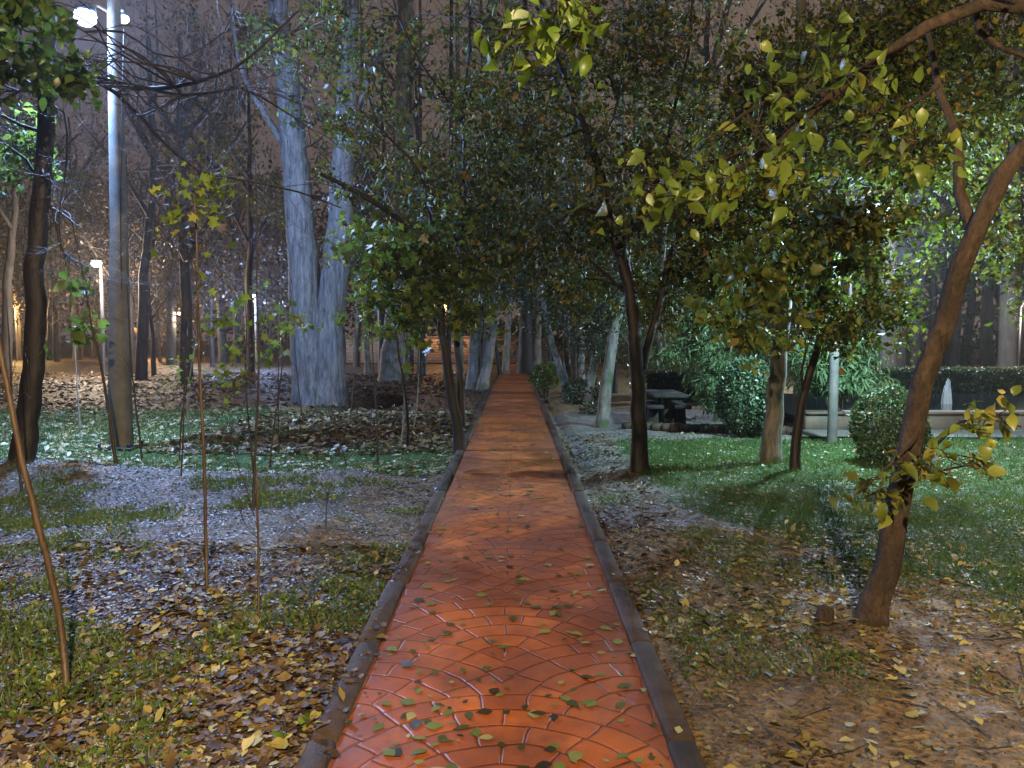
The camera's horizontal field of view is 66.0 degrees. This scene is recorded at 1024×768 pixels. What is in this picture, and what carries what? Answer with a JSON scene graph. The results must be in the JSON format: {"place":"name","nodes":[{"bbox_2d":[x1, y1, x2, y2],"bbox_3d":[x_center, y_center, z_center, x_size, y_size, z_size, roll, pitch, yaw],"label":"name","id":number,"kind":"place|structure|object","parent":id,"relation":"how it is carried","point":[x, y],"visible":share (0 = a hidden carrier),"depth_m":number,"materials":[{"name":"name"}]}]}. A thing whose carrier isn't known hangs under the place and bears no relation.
{"place":"outdoors","nodes":[
{"label":"outdoors","id":0,"kind":"place"},
{"bbox_2d":[328,365,674,767],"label":"path","id":1,"kind":"structure","parent":0,"point":[533,660],"depth_m":4.18,"materials":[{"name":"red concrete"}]},
{"bbox_2d":[345,380,664,767],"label":"fallen leaves","id":2,"kind":"object","parent":1,"relation":"on","point":[574,756],"visible":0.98,"depth_m":3.42,"materials":[{"name":"plant"}]},
{"bbox_2d":[0,341,1023,767],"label":"ground","id":3,"kind":"structure","parent":0,"point":[568,419],"depth_m":5.50,"materials":[{"name":"soil"}]},
{"bbox_2d":[0,335,70,690],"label":"sapling","id":4,"kind":"object","parent":3,"relation":"on","point":[64,660],"visible":0.97,"depth_m":3.63,"materials":[{"name":"brown plant"}]},
{"bbox_2d":[0,156,89,302],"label":"bare tree","id":5,"kind":"object","parent":3,"relation":"on","point":[24,218],"visible":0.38,"depth_m":40.15,"materials":[{"name":"brown plant"}]},
{"bbox_2d":[0,9,103,373],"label":"bare tree","id":6,"kind":"object","parent":3,"relation":"on","point":[7,276],"visible":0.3,"depth_m":33.72,"materials":[{"name":"brown plant"}]},
{"bbox_2d":[0,86,137,361],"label":"bare tree","id":7,"kind":"object","parent":3,"relation":"on","point":[56,348],"visible":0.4,"depth_m":49.06,"materials":[{"name":"brown plant"}]},
{"bbox_2d":[35,182,117,463],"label":"sapling","id":8,"kind":"object","parent":3,"relation":"on","point":[79,337],"visible":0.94,"depth_m":9.61,"materials":[{"name":"green plant"}]},
{"bbox_2d":[48,160,132,358],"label":"bare tree","id":9,"kind":"object","parent":3,"relation":"on","point":[93,351],"visible":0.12,"depth_m":54.80,"materials":[{"name":"brown plant"}]},
{"bbox_2d":[0,57,189,359],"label":"bare tree","id":10,"kind":"object","parent":3,"relation":"on","point":[79,353],"visible":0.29,"depth_m":53.48,"materials":[{"name":"brown plant"}]},
{"bbox_2d":[74,0,147,450],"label":"concrete lamp pole","id":11,"kind":"object","parent":3,"relation":"on","point":[120,396],"visible":0.84,"depth_m":11.33,"materials":[{"name":"concrete"}]},
{"bbox_2d":[51,109,193,373],"bbox_3d":[-17.184,-6.708,35.520,5.374,12.877,7.537,-1,4,-13],"label":"bare tree","id":12,"kind":"object","parent":3,"relation":"on","point":[133,348],"visible":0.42,"depth_m":35.07,"materials":[{"name":"brown plant"}]},
{"bbox_2d":[52,135,218,376],"bbox_3d":[-14.282,-4.974,30.537,4.098,9.820,5.748,1,4,9],"label":"bare tree","id":13,"kind":"object","parent":3,"relation":"on","point":[153,351],"visible":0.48,"depth_m":30.39,"materials":[{"name":"brown plant"}]},
{"bbox_2d":[39,1,254,364],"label":"bare tree","id":14,"kind":"object","parent":3,"relation":"on","point":[170,350],"visible":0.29,"depth_m":45.32,"materials":[{"name":"brown plant"}]},
{"bbox_2d":[57,0,261,379],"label":"bare tree","id":15,"kind":"object","parent":3,"relation":"on","point":[141,356],"visible":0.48,"depth_m":29.64,"materials":[{"name":"brown plant"}]},
{"bbox_2d":[125,111,226,476],"bbox_3d":[-3.572,-0.987,8.514,0.860,4.085,0.777,0,3,0],"label":"sapling","id":16,"kind":"object","parent":3,"relation":"on","point":[221,228],"visible":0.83,"depth_m":8.57,"materials":[{"name":"brown plant"}]},
{"bbox_2d":[82,45,274,589],"bbox_3d":[-2.111,-0.367,4.921,1.046,3.421,0.798,-3,5,-39],"label":"sapling","id":17,"kind":"object","parent":3,"relation":"on","point":[209,180],"visible":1,"depth_m":4.98,"materials":[{"name":"green plant"}]},
{"bbox_2d":[124,0,273,384],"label":"bare tree","id":18,"kind":"object","parent":3,"relation":"on","point":[181,138],"visible":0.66,"depth_m":25.48,"materials":[{"name":"brown plant"}]},
{"bbox_2d":[0,558,399,767],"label":"ground debris","id":19,"kind":"object","parent":3,"relation":"on","point":[199,684],"visible":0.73,"depth_m":4.03,"materials":[{"name":"brown plant"}]},
{"bbox_2d":[0,537,420,767],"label":"fallen leaves","id":20,"kind":"object","parent":3,"relation":"on","point":[283,694],"visible":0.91,"depth_m":3.69,"materials":[{"name":"brown plant"}]},
{"bbox_2d":[153,141,267,366],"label":"bare tree","id":21,"kind":"object","parent":3,"relation":"on","point":[211,348],"visible":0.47,"depth_m":41.49,"materials":[{"name":"brown plant"}]},
{"bbox_2d":[0,0,427,460],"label":"bare tree","id":22,"kind":"object","parent":3,"relation":"on","point":[43,71],"visible":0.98,"depth_m":8.56,"materials":[{"name":"brown plant"}]},
{"bbox_2d":[0,462,429,767],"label":"grass","id":23,"kind":"structure","parent":3,"relation":"on","point":[105,637],"depth_m":4.41,"materials":[{"name":"green plant"}]},
{"bbox_2d":[0,108,437,350],"bbox_3d":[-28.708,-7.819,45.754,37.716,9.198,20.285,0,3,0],"label":"woodland","id":24,"kind":"object","parent":3,"relation":"on","point":[19,294],"visible":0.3,"depth_m":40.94,"materials":[{"name":"brown plant"}]},
{"bbox_2d":[0,458,439,600],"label":"fallen leaves","id":25,"kind":"object","parent":3,"relation":"on","point":[298,517],"visible":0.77,"depth_m":7.15,"materials":[{"name":"plant"}]},
{"bbox_2d":[0,459,450,633],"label":"ground debris","id":26,"kind":"object","parent":3,"relation":"on","point":[188,537],"visible":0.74,"depth_m":6.47,"materials":[{"name":"grey gravel"}]},
{"bbox_2d":[124,0,330,371],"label":"bare tree","id":27,"kind":"object","parent":3,"relation":"on","point":[250,360],"visible":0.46,"depth_m":34.72,"materials":[{"name":"brown plant"}]},
{"bbox_2d":[137,31,324,363],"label":"bare tree","id":28,"kind":"object","parent":3,"relation":"on","point":[222,340],"visible":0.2,"depth_m":46.06,"materials":[{"name":"brown plant"}]},
{"bbox_2d":[0,404,467,476],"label":"grass","id":29,"kind":"structure","parent":3,"relation":"on","point":[191,438],"depth_m":11.39,"materials":[{"name":"green plant"}]},
{"bbox_2d":[188,140,284,362],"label":"bare tree","id":30,"kind":"object","parent":3,"relation":"on","point":[236,336],"visible":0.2,"depth_m":47.32,"materials":[{"name":"brown plant"}]},
{"bbox_2d":[0,406,475,475],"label":"fallen leaves","id":31,"kind":"object","parent":3,"relation":"on","point":[47,447],"visible":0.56,"depth_m":12.07,"materials":[{"name":"plant"}]},
{"bbox_2d":[195,251,280,471],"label":"sapling","id":32,"kind":"object","parent":3,"relation":"on","point":[233,308],"visible":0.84,"depth_m":9.49,"materials":[{"name":"green plant"}]},
{"bbox_2d":[0,371,481,412],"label":"fallen leaves","id":33,"kind":"object","parent":3,"relation":"on","point":[194,404],"visible":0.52,"depth_m":22.84,"materials":[{"name":"brown plant"}]},
{"bbox_2d":[191,160,292,509],"bbox_3d":[-2.507,-0.432,7.391,0.934,3.274,0.725,0,3,0],"label":"sapling","id":34,"kind":"object","parent":3,"relation":"on","point":[233,349],"visible":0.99,"depth_m":7.34,"materials":[{"name":"green plant"}]},
{"bbox_2d":[205,132,325,353],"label":"bare tree","id":35,"kind":"object","parent":3,"relation":"on","point":[264,298],"visible":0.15,"depth_m":48.80,"materials":[{"name":"brown plant"}]},
{"bbox_2d":[216,157,323,365],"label":"bare tree","id":36,"kind":"object","parent":3,"relation":"on","point":[282,244],"visible":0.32,"depth_m":43.74,"materials":[{"name":"brown plant"}]},
{"bbox_2d":[88,0,461,407],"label":"twin poplar","id":37,"kind":"object","parent":3,"relation":"on","point":[320,356],"visible":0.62,"depth_m":17.79,"materials":[{"name":"grey plant"}]},
{"bbox_2d":[251,227,308,453],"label":"sapling","id":38,"kind":"object","parent":3,"relation":"on","point":[268,363],"visible":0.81,"depth_m":11.12,"materials":[{"name":"green plant"}]},
{"bbox_2d":[260,259,315,467],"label":"sapling","id":39,"kind":"object","parent":3,"relation":"on","point":[285,333],"visible":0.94,"depth_m":9.93,"materials":[{"name":"green plant"}]},
{"bbox_2d":[145,408,471,457],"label":"fallen leaves","id":40,"kind":"object","parent":3,"relation":"on","point":[384,435],"visible":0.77,"depth_m":12.88,"materials":[{"name":"brown plant"}]},
{"bbox_2d":[315,0,393,375],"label":"park tree","id":41,"kind":"object","parent":3,"relation":"on","point":[367,366],"visible":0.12,"depth_m":31.81,"materials":[{"name":"grey plant"}]},
{"bbox_2d":[273,0,454,373],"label":"bare tree","id":42,"kind":"object","parent":3,"relation":"on","point":[381,316],"visible":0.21,"depth_m":30.92,"materials":[{"name":"brown plant"}]},
{"bbox_2d":[306,81,423,366],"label":"bare tree","id":43,"kind":"object","parent":3,"relation":"on","point":[359,329],"visible":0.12,"depth_m":41.12,"materials":[{"name":"brown plant"}]},
{"bbox_2d":[317,0,436,381],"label":"park tree","id":44,"kind":"object","parent":3,"relation":"on","point":[389,353],"visible":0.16,"depth_m":28.81,"materials":[{"name":"grey plant"}]},
{"bbox_2d":[296,366,501,767],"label":"kerb","id":45,"kind":"structure","parent":3,"relation":"on","point":[322,740],"depth_m":4.14,"materials":[{"name":"concrete"}]},
{"bbox_2d":[323,1,478,370],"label":"bare tree","id":46,"kind":"object","parent":3,"relation":"on","point":[411,356],"visible":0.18,"depth_m":36.03,"materials":[{"name":"grey plant"}]},
{"bbox_2d":[351,0,481,375],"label":"park tree","id":47,"kind":"object","parent":3,"relation":"on","point":[422,356],"visible":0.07,"depth_m":31.39,"materials":[{"name":"grey plant"}]},
{"bbox_2d":[323,185,511,444],"bbox_3d":[-1.273,-0.834,10.437,2.549,3.728,2.419,0,3,0],"label":"leafy sapling","id":48,"kind":"object","parent":3,"relation":"on","point":[381,250],"visible":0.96,"depth_m":10.08,"materials":[{"name":"green plant"}]},
{"bbox_2d":[234,0,611,453],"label":"young tree","id":49,"kind":"object","parent":3,"relation":"on","point":[455,399],"visible":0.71,"depth_m":10.66,"materials":[{"name":"green plant"}]},
{"bbox_2d":[353,0,521,369],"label":"park tree","id":50,"kind":"object","parent":3,"relation":"on","point":[483,340],"visible":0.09,"depth_m":25.51,"materials":[{"name":"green plant"}]},
{"bbox_2d":[345,336,555,362],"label":"boundary wall","id":51,"kind":"structure","parent":3,"relation":"on","point":[434,358],"depth_m":46.81,"materials":[{"name":"beige concrete"}]},
{"bbox_2d":[411,0,513,376],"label":"park tree","id":52,"kind":"object","parent":3,"relation":"on","point":[450,127],"visible":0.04,"depth_m":30.48,"materials":[{"name":"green plant"}]},
{"bbox_2d":[397,0,561,389],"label":"park tree","id":53,"kind":"object","parent":3,"relation":"on","point":[473,372],"visible":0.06,"depth_m":24.20,"materials":[{"name":"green plant"}]},
{"bbox_2d":[447,0,562,390],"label":"park tree","id":54,"kind":"object","parent":3,"relation":"on","point":[484,375],"visible":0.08,"depth_m":23.98,"materials":[{"name":"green plant"}]},
{"bbox_2d":[474,5,547,373],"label":"park tree","id":55,"kind":"object","parent":3,"relation":"on","point":[506,356],"visible":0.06,"depth_m":33.16,"materials":[{"name":"grey plant"}]},
{"bbox_2d":[0,459,1023,767],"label":"twigs","id":56,"kind":"object","parent":3,"relation":"on","point":[358,531],"visible":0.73,"depth_m":5.31,"materials":[{"name":"brown wood"}]},
{"bbox_2d":[481,0,583,372],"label":"park tree","id":57,"kind":"object","parent":3,"relation":"on","point":[525,360],"visible":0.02,"depth_m":33.88,"materials":[{"name":"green plant"}]},
{"bbox_2d":[455,0,611,397],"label":"park tree","id":58,"kind":"object","parent":3,"relation":"on","point":[548,324],"visible":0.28,"depth_m":20.46,"materials":[{"name":"green plant"}]},
{"bbox_2d":[508,5,561,375],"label":"park tree","id":59,"kind":"object","parent":3,"relation":"on","point":[537,352],"visible":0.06,"depth_m":32.23,"materials":[{"name":"grey plant"}]},
{"bbox_2d":[527,361,558,397],"bbox_3d":[0.946,-0.115,22.026,1.010,1.100,0.943,-3,5,-43],"label":"shrub","id":60,"kind":"object","parent":3,"relation":"on","point":[548,375],"visible":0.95,"depth_m":21.89,"materials":[{"name":"green plant"}]},
{"bbox_2d":[491,25,660,392],"bbox_3d":[1.653,-4.941,21.716,4.883,10.708,6.790,0,3,0],"label":"park tree","id":61,"kind":"object","parent":3,"relation":"on","point":[567,366],"visible":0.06,"depth_m":21.01,"materials":[{"name":"green plant"}]},
{"bbox_2d":[560,374,600,404],"bbox_3d":[1.710,0.185,19.269,1.077,0.854,1.163,0,3,0],"label":"shrub","id":62,"kind":"object","parent":3,"relation":"on","point":[573,396],"visible":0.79,"depth_m":19.02,"materials":[{"name":"green plant"}]},
{"bbox_2d":[546,0,670,403],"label":"park tree","id":63,"kind":"object","parent":3,"relation":"on","point":[598,350],"visible":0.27,"depth_m":18.39,"materials":[{"name":"green plant"}]},
{"bbox_2d":[396,0,822,472],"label":"park tree","id":64,"kind":"object","parent":3,"relation":"on","point":[616,239],"visible":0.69,"depth_m":9.55,"materials":[{"name":"green plant"}]},
{"bbox_2d":[530,375,706,767],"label":"kerb","id":65,"kind":"structure","parent":3,"relation":"on","point":[683,750],"depth_m":4.05,"materials":[{"name":"concrete"}]},
{"bbox_2d":[496,0,767,428],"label":"park tree","id":66,"kind":"object","parent":3,"relation":"on","point":[603,420],"visible":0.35,"depth_m":14.26,"materials":[{"name":"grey plant"}]},
{"bbox_2d":[418,181,858,357],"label":"woodland","id":67,"kind":"object","parent":3,"relation":"on","point":[557,339],"visible":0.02,"depth_m":48.27,"materials":[{"name":"brown plant"}]},
{"bbox_2d":[593,0,719,369],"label":"park tree","id":68,"kind":"object","parent":3,"relation":"on","point":[658,345],"visible":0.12,"depth_m":19.93,"materials":[{"name":"grey plant"}]},
{"bbox_2d":[618,295,697,396],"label":"feathery conifer","id":69,"kind":"object","parent":3,"relation":"on","point":[672,367],"visible":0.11,"depth_m":20.99,"materials":[{"name":"green plant"}]},
{"bbox_2d":[561,433,757,612],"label":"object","id":70,"kind":"object","parent":3,"relation":"on","point":[690,598],"visible":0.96,"depth_m":6.64,"materials":[{"name":"grey gravel"}]},
{"bbox_2d":[646,390,688,422],"bbox_3d":[2.826,0.448,14.643,0.620,0.605,1.300,0,3,0],"label":"picnic table","id":71,"kind":"object","parent":3,"relation":"on","point":[663,397],"visible":0.69,"depth_m":14.30,"materials":[{"name":"stone"}]},
{"bbox_2d":[644,369,703,403],"bbox_3d":[4.206,0.058,19.277,2.051,0.910,0.856,0,3,0],"label":"hedge","id":72,"kind":"object","parent":3,"relation":"on","point":[662,379],"visible":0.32,"depth_m":18.98,"materials":[{"name":"green plant"}]},
{"bbox_2d":[589,0,778,368],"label":"bare tree","id":73,"kind":"object","parent":3,"relation":"on","point":[705,52],"visible":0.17,"depth_m":30.61,"materials":[{"name":"brown plant"}]},
{"bbox_2d":[622,422,792,434],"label":"border stones","id":74,"kind":"object","parent":3,"relation":"on","point":[700,428],"visible":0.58,"depth_m":13.68,"materials":[{"name":"concrete"}]},
{"bbox_2d":[649,294,789,421],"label":"feathery conifer","id":75,"kind":"object","parent":3,"relation":"on","point":[718,356],"visible":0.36,"depth_m":14.93,"materials":[{"name":"green plant"}]},
{"bbox_2d":[712,354,769,436],"bbox_3d":[3.843,0.208,12.929,1.076,1.433,1.020,0,3,0],"label":"clipped bush","id":76,"kind":"object","parent":3,"relation":"on","point":[738,423],"visible":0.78,"depth_m":12.70,"materials":[{"name":"green plant"}]},
{"bbox_2d":[677,175,832,381],"bbox_3d":[2.564,-1.108,7.862,2.217,2.194,1.285,-3,5,-40],"label":"tree foliage","id":77,"kind":"object","parent":3,"relation":"on","point":[747,335],"visible":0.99,"depth_m":7.56,"materials":[{"name":"green plant"}]},
{"bbox_2d":[562,431,1023,587],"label":"fallen leaves","id":78,"kind":"object","parent":3,"relation":"on","point":[705,519],"visible":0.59,"depth_m":7.68,"materials":[{"name":"brown plant"}]},
{"bbox_2d":[569,0,1023,626],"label":"leaning tree","id":79,"kind":"object","parent":3,"relation":"on","point":[873,602],"visible":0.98,"depth_m":4.05,"materials":[{"name":"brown plant"}]},
{"bbox_2d":[473,0,610,98],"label":"leafy branch","id":80,"kind":"object","parent":79,"relation":"attached to","point":[571,17],"visible":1,"depth_m":2.10,"materials":[{"name":"green plant"}]},
{"bbox_2d":[828,385,1021,529],"bbox_3d":[2.109,0.366,4.126,0.923,0.750,0.567,0,3,0],"label":"leafy branch","id":81,"kind":"object","parent":79,"relation":"attached to","point":[880,510],"visible":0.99,"depth_m":4.02,"materials":[{"name":"yellow plant"}]},
{"bbox_2d":[592,484,1023,767],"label":"ground debris","id":82,"kind":"object","parent":3,"relation":"on","point":[994,765],"visible":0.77,"depth_m":4.28,"materials":[{"name":"brown plant"}]},
{"bbox_2d":[609,524,1023,767],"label":"fallen leaves","id":83,"kind":"object","parent":3,"relation":"on","point":[803,737],"visible":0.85,"depth_m":4.48,"materials":[{"name":"brown plant"}]},
{"bbox_2d":[610,433,1023,596],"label":"grass","id":84,"kind":"structure","parent":3,"relation":"on","point":[949,494],"depth_m":8.32,"materials":[{"name":"green plant"}]},
{"bbox_2d":[786,331,897,409],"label":"feathery conifer","id":85,"kind":"object","parent":3,"relation":"on","point":[856,372],"visible":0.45,"depth_m":13.59,"materials":[{"name":"green plant"}]},
{"bbox_2d":[682,0,1023,464],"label":"park tree","id":86,"kind":"object","parent":3,"relation":"on","point":[831,224],"visible":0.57,"depth_m":8.68,"materials":[{"name":"green plant"}]},
{"bbox_2d":[827,200,888,443],"bbox_3d":[4.871,-0.733,11.148,0.286,3.580,1.416,0,3,0],"label":"street lamp","id":87,"kind":"object","parent":3,"relation":"on","point":[832,419],"visible":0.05,"depth_m":11.79,"materials":[{"name":"metal"}]},
{"bbox_2d":[760,0,995,366],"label":"bare tree","id":88,"kind":"object","parent":3,"relation":"on","point":[882,353],"visible":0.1,"depth_m":24.52,"materials":[{"name":"grey plant"}]},
{"bbox_2d":[742,51,1023,365],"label":"woodland","id":89,"kind":"object","parent":3,"relation":"on","point":[977,311],"visible":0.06,"depth_m":37.70,"materials":[{"name":"brown plant"}]},
{"bbox_2d":[846,380,932,464],"bbox_3d":[4.889,0.540,10.227,0.984,1.210,1.018,0,3,0],"label":"clipped bush","id":90,"kind":"object","parent":3,"relation":"on","point":[869,403],"visible":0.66,"depth_m":10.04,"materials":[{"name":"green plant"}]},
{"bbox_2d":[768,113,1023,470],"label":"park tree","id":91,"kind":"object","parent":3,"relation":"on","point":[845,319],"visible":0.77,"depth_m":8.68,"materials":[{"name":"green plant"}]},
{"bbox_2d":[787,365,1023,396],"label":"hedge","id":92,"kind":"object","parent":3,"relation":"on","point":[978,380],"visible":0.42,"depth_m":19.55,"materials":[{"name":"green plant"}]},
{"bbox_2d":[803,410,1023,429],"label":"pool wall","id":93,"kind":"structure","parent":3,"relation":"on","point":[938,419],"depth_m":13.39,"materials":[{"name":"concrete"}]},
{"bbox_2d":[825,0,1023,367],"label":"bare tree","id":94,"kind":"object","parent":3,"relation":"on","point":[1008,338],"visible":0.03,"depth_m":24.99,"materials":[{"name":"grey plant"}]},
{"bbox_2d":[850,2,1006,367],"bbox_3d":[15.398,-9.186,28.653,7.524,18.612,8.942,-2,4,-33],"label":"bare tree","id":95,"kind":"object","parent":3,"relation":"on","point":[902,361],"visible":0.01,"depth_m":28.96,"materials":[{"name":"grey plant"}]},
{"bbox_2d":[852,0,1023,366],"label":"bare tree","id":96,"kind":"object","parent":3,"relation":"on","point":[919,335],"visible":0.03,"depth_m":29.47,"materials":[{"name":"grey plant"}]},
{"bbox_2d":[870,1,1023,334],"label":"bare tree","id":97,"kind":"object","parent":3,"relation":"on","point":[932,295],"visible":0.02,"depth_m":31.80,"materials":[{"name":"brown plant"}]},
{"bbox_2d":[907,19,1023,366],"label":"bare tree","id":98,"kind":"object","parent":3,"relation":"on","point":[986,359],"visible":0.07,"depth_m":32.19,"materials":[{"name":"brown plant"}]},
{"bbox_2d":[930,65,1013,366],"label":"bare tree","id":99,"kind":"object","parent":3,"relation":"on","point":[971,301],"visible":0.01,"depth_m":38.41,"materials":[{"name":"brown plant"}]},
{"bbox_2d":[923,87,1023,367],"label":"bare tree","id":100,"kind":"object","parent":3,"relation":"on","point":[954,354],"visible":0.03,"depth_m":34.48,"materials":[{"name":"brown plant"}]},
{"bbox_2d":[923,136,1023,365],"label":"bare tree","id":101,"kind":"object","parent":3,"relation":"on","point":[1021,297],"visible":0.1,"depth_m":34.06,"materials":[{"name":"brown plant"}]},
{"bbox_2d":[0,0,1023,340],"label":"sky","id":102,"kind":"structure","parent":0,"point":[102,15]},
{"bbox_2d":[592,487,1023,704],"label":"grass","id":103,"kind":"structure","parent":0,"point":[785,662],"depth_m":4.96,"materials":[{"name":"green plant"}]},
{"bbox_2d":[755,394,1023,415],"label":"water","id":104,"kind":"structure","parent":0,"point":[959,401],"depth_m":16.63,"materials":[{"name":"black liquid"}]},
{"bbox_2d":[802,430,1023,436],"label":"paving","id":105,"kind":"structure","parent":0,"point":[998,433],"depth_m":12.86,"materials":[{"name":"grey concrete"}]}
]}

